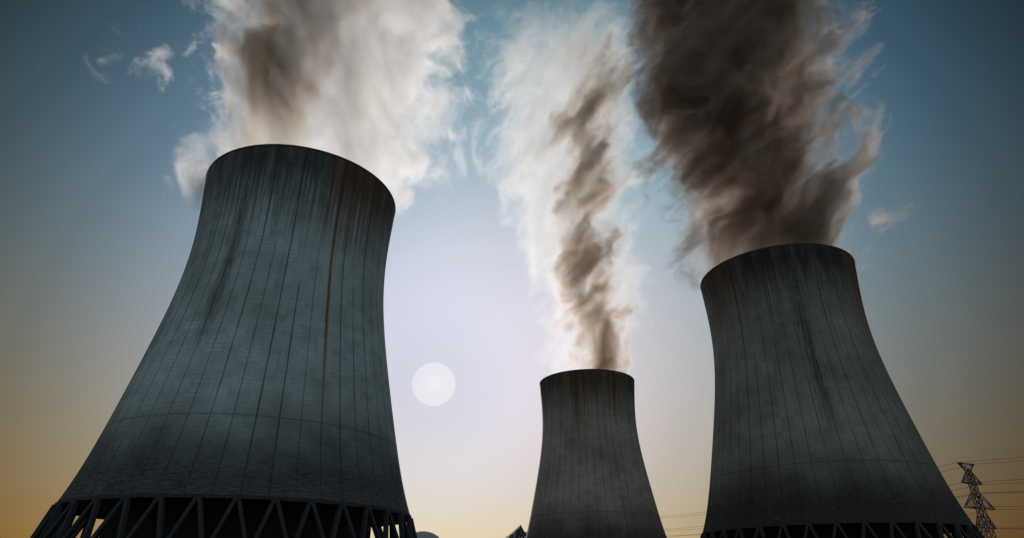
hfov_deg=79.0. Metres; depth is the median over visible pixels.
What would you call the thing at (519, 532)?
mountains
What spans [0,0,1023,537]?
sky
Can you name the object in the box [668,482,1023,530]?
power cable
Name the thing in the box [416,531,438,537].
reactor building
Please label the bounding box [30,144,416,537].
cooling tower
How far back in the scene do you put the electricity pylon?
292.02 m
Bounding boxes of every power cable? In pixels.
[522,457,1020,537]
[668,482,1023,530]
[671,460,1023,517]
[675,479,1021,528]
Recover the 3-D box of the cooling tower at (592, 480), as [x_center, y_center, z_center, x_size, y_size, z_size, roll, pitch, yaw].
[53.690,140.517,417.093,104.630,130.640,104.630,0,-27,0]
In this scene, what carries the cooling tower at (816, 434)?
on the ground
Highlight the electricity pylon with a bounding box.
[958,462,996,537]
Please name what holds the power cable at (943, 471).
attached to the electricity pylon
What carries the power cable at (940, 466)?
attached to the electricity pylon
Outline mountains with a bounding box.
[505,525,526,537]
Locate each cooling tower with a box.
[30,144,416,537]
[526,369,666,537]
[700,243,984,537]

